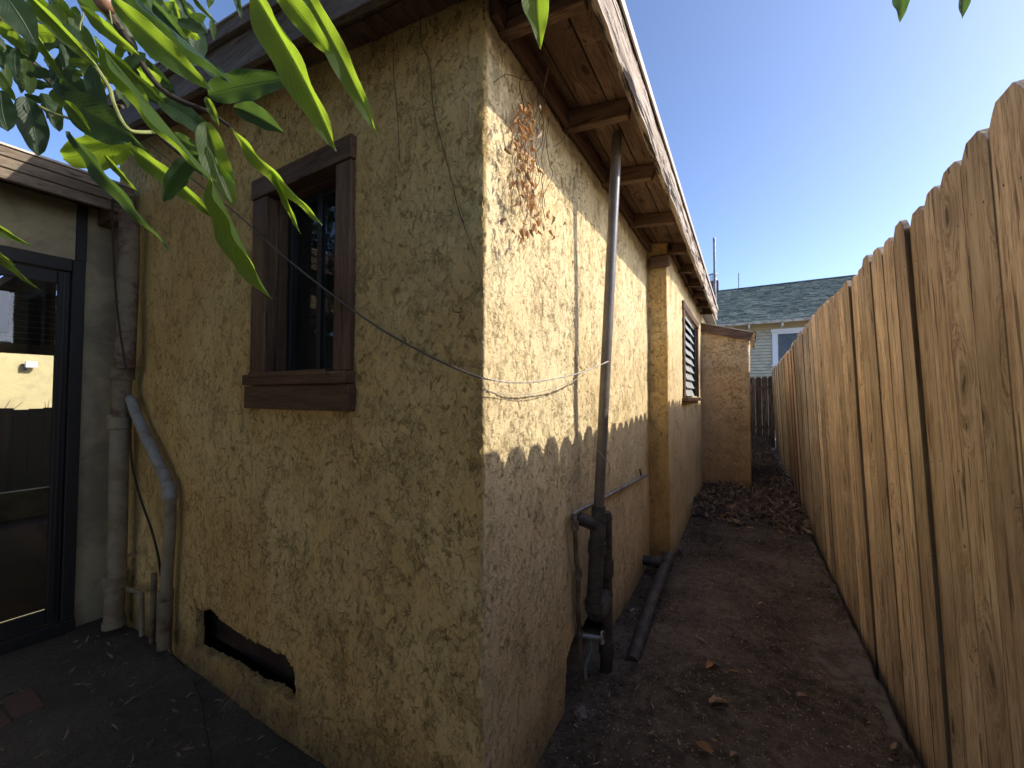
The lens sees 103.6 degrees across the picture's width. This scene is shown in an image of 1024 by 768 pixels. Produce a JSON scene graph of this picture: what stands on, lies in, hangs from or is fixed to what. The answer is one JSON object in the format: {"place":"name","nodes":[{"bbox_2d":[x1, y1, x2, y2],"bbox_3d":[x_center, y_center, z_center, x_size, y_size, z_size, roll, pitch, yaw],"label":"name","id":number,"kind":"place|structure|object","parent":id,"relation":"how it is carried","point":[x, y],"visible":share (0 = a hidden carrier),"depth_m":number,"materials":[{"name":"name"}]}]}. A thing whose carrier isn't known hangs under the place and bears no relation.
{"place":"outdoors","nodes":[
{"label":"outdoors","id":0,"kind":"place"},
{"bbox_2d":[0,617,325,767],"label":"patio","id":1,"kind":"structure","parent":0,"point":[83,713],"depth_m":1.80,"materials":[{"name":"concrete"}]},
{"bbox_2d":[101,208,139,631],"bbox_3d":[-2.349,0.202,2.423,0.180,2.493,0.116,-1,-2,30],"label":"soil stack","id":2,"kind":"object","parent":1,"relation":"on","point":[114,581],"visible":0.94,"depth_m":2.39,"materials":[{"name":"grey metal"}]},
{"bbox_2d":[129,414,160,574],"bbox_3d":[-2.099,0.598,2.301,0.504,0.881,0.012,-1,-2,30],"label":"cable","id":3,"kind":"object","parent":2,"relation":"attached to","point":[139,494],"visible":0.92,"depth_m":2.33,"materials":[{"name":"black rubber"}]},
{"bbox_2d":[125,394,177,651],"bbox_3d":[-2.084,0.719,2.288,0.691,1.354,0.068,-1,-2,30],"label":"waste pipe","id":4,"kind":"object","parent":2,"relation":"attached to","point":[169,495],"visible":0.97,"depth_m":2.12,"materials":[{"name":"grey metal"}]},
{"bbox_2d":[0,627,270,766],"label":"leaf fragments","id":5,"kind":"object","parent":1,"relation":"on","point":[152,741],"visible":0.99,"depth_m":1.86,"materials":[{"name":"brown plant"}]},
{"bbox_2d":[169,629,212,767],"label":"loose cable","id":6,"kind":"object","parent":1,"relation":"on","point":[181,663],"visible":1,"depth_m":1.84,"materials":[{"name":"black rubber"}]},
{"bbox_2d":[219,674,262,717],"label":"dry grass","id":7,"kind":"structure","parent":1,"relation":"on","point":[244,685],"depth_m":1.68,"materials":[{"name":"plant"}]},
{"bbox_2d":[0,0,1023,289],"label":"sky","id":8,"kind":"structure","parent":0,"point":[800,134],"materials":[{"name":"blue"}]},
{"bbox_2d":[535,434,918,767],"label":"alley path","id":9,"kind":"structure","parent":0,"point":[753,727],"depth_m":1.85,"materials":[{"name":"brown soil"}]},
{"bbox_2d":[573,704,586,721],"bbox_3d":[0.287,1.362,1.662,0.059,0.035,0.061,1,-2,-18],"label":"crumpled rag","id":10,"kind":"object","parent":9,"relation":"on","point":[580,712],"visible":1,"depth_m":1.66,"materials":[{"name":"grey fabric"}]},
{"bbox_2d":[625,551,675,661],"bbox_3d":[0.821,1.345,2.575,0.265,0.169,1.256,-1,-2,30],"label":"drain pipe","id":11,"kind":"object","parent":9,"relation":"on","point":[664,563],"visible":0.88,"depth_m":2.40,"materials":[{"name":"grey plastic"}]},
{"bbox_2d":[675,546,686,556],"bbox_3d":[1.389,1.383,3.298,0.080,0.114,0.073,1,-2,-36],"label":"mortar lump","id":12,"kind":"object","parent":9,"relation":"on","point":[681,551],"visible":0.82,"depth_m":3.28,"materials":[{"name":"concrete"}]},
{"bbox_2d":[696,741,711,753],"bbox_3d":[0.689,1.303,1.449,0.058,0.019,0.029,-2,-2,43],"label":"fallen leaf","id":13,"kind":"object","parent":9,"relation":"on","point":[704,745],"visible":1,"depth_m":1.45,"materials":[{"name":"brown plant"}]},
{"bbox_2d":[705,659,713,667],"bbox_3d":[0.933,1.317,1.898,0.029,0.020,0.059,-1,-2,40],"label":"fallen leaf","id":14,"kind":"object","parent":9,"relation":"on","point":[709,663],"visible":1,"depth_m":1.90,"materials":[{"name":"brown plant"}]},
{"bbox_2d":[713,659,719,665],"bbox_3d":[0.969,1.320,1.914,0.022,0.019,0.050,0,-2,-5],"label":"fallen leaf","id":15,"kind":"object","parent":9,"relation":"on","point":[716,661],"visible":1,"depth_m":1.91,"materials":[{"name":"plant"}]},
{"bbox_2d":[709,695,728,702],"bbox_3d":[0.857,1.308,1.675,0.084,0.027,0.041,0,-2,-12],"label":"fallen leaf","id":16,"kind":"object","parent":9,"relation":"on","point":[713,698],"visible":1,"depth_m":1.67,"materials":[{"name":"brown plant"}]},
{"bbox_2d":[549,517,891,767],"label":"ground debris","id":17,"kind":"object","parent":9,"relation":"on","point":[849,746],"visible":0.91,"depth_m":1.95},
{"bbox_2d":[546,510,907,767],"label":"dirt clods","id":18,"kind":"object","parent":9,"relation":"on","point":[585,759],"visible":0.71,"depth_m":1.85,"materials":[{"name":"brown soil"}]},
{"bbox_2d":[566,516,895,767],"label":"leaf fragments","id":19,"kind":"object","parent":9,"relation":"on","point":[742,699],"visible":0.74,"depth_m":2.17,"materials":[{"name":"brown plant"}]},
{"bbox_2d":[690,472,812,537],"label":"leaf litter","id":20,"kind":"object","parent":9,"relation":"on","point":[721,510],"visible":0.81,"depth_m":4.51,"materials":[{"name":"brown plant"}]},
{"bbox_2d":[750,376,774,447],"bbox_3d":[5.518,0.797,12.014,3.900,1.972,0.083,-1,-2,30],"label":"back fence","id":21,"kind":"object","parent":9,"relation":"on","point":[762,407],"visible":0.12,"depth_m":11.16,"materials":[{"name":"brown wood"}]},
{"bbox_2d":[751,432,792,482],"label":"leaf litter","id":22,"kind":"object","parent":9,"relation":"on","point":[765,469],"visible":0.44,"depth_m":7.64,"materials":[{"name":"brown plant"}]},
{"bbox_2d":[796,691,805,695],"bbox_3d":[1.241,1.330,1.725,0.043,0.013,0.022,0,-2,-11],"label":"fallen leaf","id":23,"kind":"object","parent":9,"relation":"on","point":[799,693],"visible":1,"depth_m":1.73,"materials":[{"name":"brown plant"}]},
{"bbox_2d":[890,742,896,748],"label":"fallen leaf","id":24,"kind":"object","parent":9,"relation":"on","point":[893,745],"visible":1,"depth_m":1.48,"materials":[{"name":"brown plant"}]},
{"bbox_2d":[771,447,895,716],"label":"ground","id":25,"kind":"structure","parent":0,"point":[780,463],"depth_m":8.89,"materials":[{"name":"brown soil"}]},
{"bbox_2d":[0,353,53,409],"bbox_3d":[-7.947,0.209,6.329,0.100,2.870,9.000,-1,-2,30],"label":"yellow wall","id":26,"kind":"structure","parent":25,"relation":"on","point":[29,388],"depth_m":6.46,"materials":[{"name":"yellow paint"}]},
{"bbox_2d":[0,141,135,655],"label":"patio building","id":27,"kind":"structure","parent":25,"relation":"on","point":[56,214],"depth_m":2.51,"materials":[{"name":"grey concrete"}]},
{"bbox_2d":[0,291,9,332],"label":"notice","id":28,"kind":"object","parent":27,"relation":"attached to","point":[4,308],"visible":1,"depth_m":2.27,"materials":[{"name":"white paper"}]},
{"bbox_2d":[0,263,70,638],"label":"door","id":29,"kind":"structure","parent":27,"relation":"in","point":[29,621],"depth_m":2.42,"materials":[{"name":"black metal"}]},
{"bbox_2d":[111,199,126,367],"bbox_3d":[-2.323,-0.681,2.363,0.486,1.199,0.034,-1,-2,36],"label":"dangling wire","id":30,"kind":"object","parent":27,"relation":"hanging from","point":[114,275],"visible":0.89,"depth_m":2.33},
{"bbox_2d":[84,0,717,767],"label":"stucco house","id":31,"kind":"structure","parent":25,"relation":"on","point":[374,564],"depth_m":1.58,"materials":[{"name":"beige paint"}]},
{"bbox_2d":[125,551,157,643],"bbox_3d":[-2.118,1.194,2.294,0.388,0.449,0.027,-1,-2,30],"label":"copper line","id":32,"kind":"object","parent":31,"relation":"attached to","point":[153,609],"visible":1,"depth_m":2.21,"materials":[{"name":"metal"}]},
{"bbox_2d":[242,133,356,411],"bbox_3d":[-0.870,-0.413,1.730,0.716,1.042,0.196,-1,-2,30],"label":"window","id":33,"kind":"structure","parent":31,"relation":"in","point":[302,337],"depth_m":1.75,"materials":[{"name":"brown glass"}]},
{"bbox_2d":[142,139,481,378],"bbox_3d":[-1.189,-0.765,1.846,2.534,1.537,0.025,-1,-2,30],"label":"cable","id":34,"kind":"object","parent":31,"relation":"attached to","point":[398,339],"visible":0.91,"depth_m":1.48,"materials":[{"name":"black rubber"}]},
{"bbox_2d":[393,64,399,159],"bbox_3d":[-0.409,-1.019,1.421,0.040,0.476,0.002,-1,-2,30],"label":"thin vine","id":35,"kind":"object","parent":31,"relation":"attached to","point":[396,105],"visible":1,"depth_m":1.42,"materials":[{"name":"brown plant"}]},
{"bbox_2d":[420,16,483,298],"bbox_3d":[-0.199,-0.764,1.290,0.265,1.019,0.002,-1,-2,30],"label":"crack vine","id":36,"kind":"object","parent":31,"relation":"attached to","point":[445,156],"visible":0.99,"depth_m":1.30,"materials":[{"name":"black plant"}]},
{"bbox_2d":[468,99,471,133],"bbox_3d":[-0.130,-0.829,1.248,0.012,0.110,0.002,-1,-2,30],"label":"pale tendril","id":37,"kind":"object","parent":31,"relation":"attached to","point":[470,115],"visible":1,"depth_m":1.25,"materials":[{"name":"plant"}]},
{"bbox_2d":[493,68,575,265],"bbox_3d":[0.130,-0.834,1.426,0.150,0.770,0.628,-1,-2,30],"label":"dried vine","id":38,"kind":"object","parent":31,"relation":"hanging from","point":[522,129],"visible":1,"depth_m":1.36,"materials":[{"name":"brown plant"}]},
{"bbox_2d":[571,130,621,673],"bbox_3d":[0.375,0.107,1.904,0.261,2.621,0.213,0,-2,-8],"label":"vent pipe","id":39,"kind":"object","parent":31,"relation":"attached to","point":[597,522],"visible":0.96,"depth_m":1.84,"materials":[{"name":"metal"}]},
{"bbox_2d":[482,359,611,383],"bbox_3d":[0.205,-0.059,1.519,0.055,0.132,0.859,-1,-2,40],"label":"twisted wire","id":40,"kind":"object","parent":39,"relation":"attached to","point":[501,381],"visible":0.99,"depth_m":1.34,"materials":[{"name":"grey metal"}]},
{"bbox_2d":[482,275,646,394],"bbox_3d":[0.517,-0.418,2.164,0.066,0.961,2.302,-1,-2,30],"label":"slack wire","id":41,"kind":"object","parent":39,"relation":"attached to","point":[566,383],"visible":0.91,"depth_m":1.54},
{"bbox_2d":[571,469,647,690],"bbox_3d":[0.658,0.991,2.344,0.117,0.852,1.506,-1,-2,30],"label":"water pipe","id":42,"kind":"object","parent":31,"relation":"attached to","point":[581,635],"visible":0.98,"depth_m":1.79,"materials":[{"name":"grey metal"}]},
{"bbox_2d":[682,300,702,401],"bbox_3d":[2.026,-0.304,4.569,0.110,0.995,1.520,-1,-2,30],"label":"louvre window","id":43,"kind":"structure","parent":31,"relation":"in","point":[690,354],"depth_m":4.48,"materials":[{"name":"brown paint"}]},
{"bbox_2d":[713,237,716,306],"bbox_3d":[2.812,-1.551,5.586,0.036,0.963,0.034,-1,-2,30],"label":"roof mast","id":44,"kind":"object","parent":31,"relation":"on","point":[714,261],"visible":0.87,"depth_m":5.58,"materials":[{"name":"silver metal"}]},
{"bbox_2d":[0,0,970,298],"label":"leafy tree","id":45,"kind":"object","parent":25,"relation":"on","point":[170,34],"visible":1,"depth_m":0.60,"materials":[{"name":"green plant"}]},
{"bbox_2d":[701,323,756,486],"bbox_3d":[3.441,0.396,6.313,0.684,2.494,1.910,-1,-2,30],"label":"lean to closet","id":46,"kind":"object","parent":25,"relation":"on","point":[726,403],"visible":0.9,"depth_m":5.56,"materials":[{"name":"paint"}]},
{"bbox_2d":[708,273,855,434],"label":"neighbour house","id":47,"kind":"structure","parent":25,"relation":"on","point":[776,317],"depth_m":14.66,"materials":[{"name":"beige"}]},
{"bbox_2d":[771,327,804,366],"bbox_3d":[9.800,-1.289,13.969,1.370,1.320,0.118,-1,-2,30],"label":"window","id":48,"kind":"structure","parent":47,"relation":"in","point":[782,339],"depth_m":14.18,"materials":[{"name":"white wood"}]},
{"bbox_2d":[771,79,1023,767],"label":"board fence","id":49,"kind":"object","parent":25,"relation":"on","point":[897,371],"visible":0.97,"depth_m":1.34,"materials":[{"name":"brown wood"}]},
{"bbox_2d":[803,534,920,767],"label":"path slab","id":50,"kind":"structure","parent":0,"point":[837,664],"depth_m":1.96,"materials":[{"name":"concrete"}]}
]}

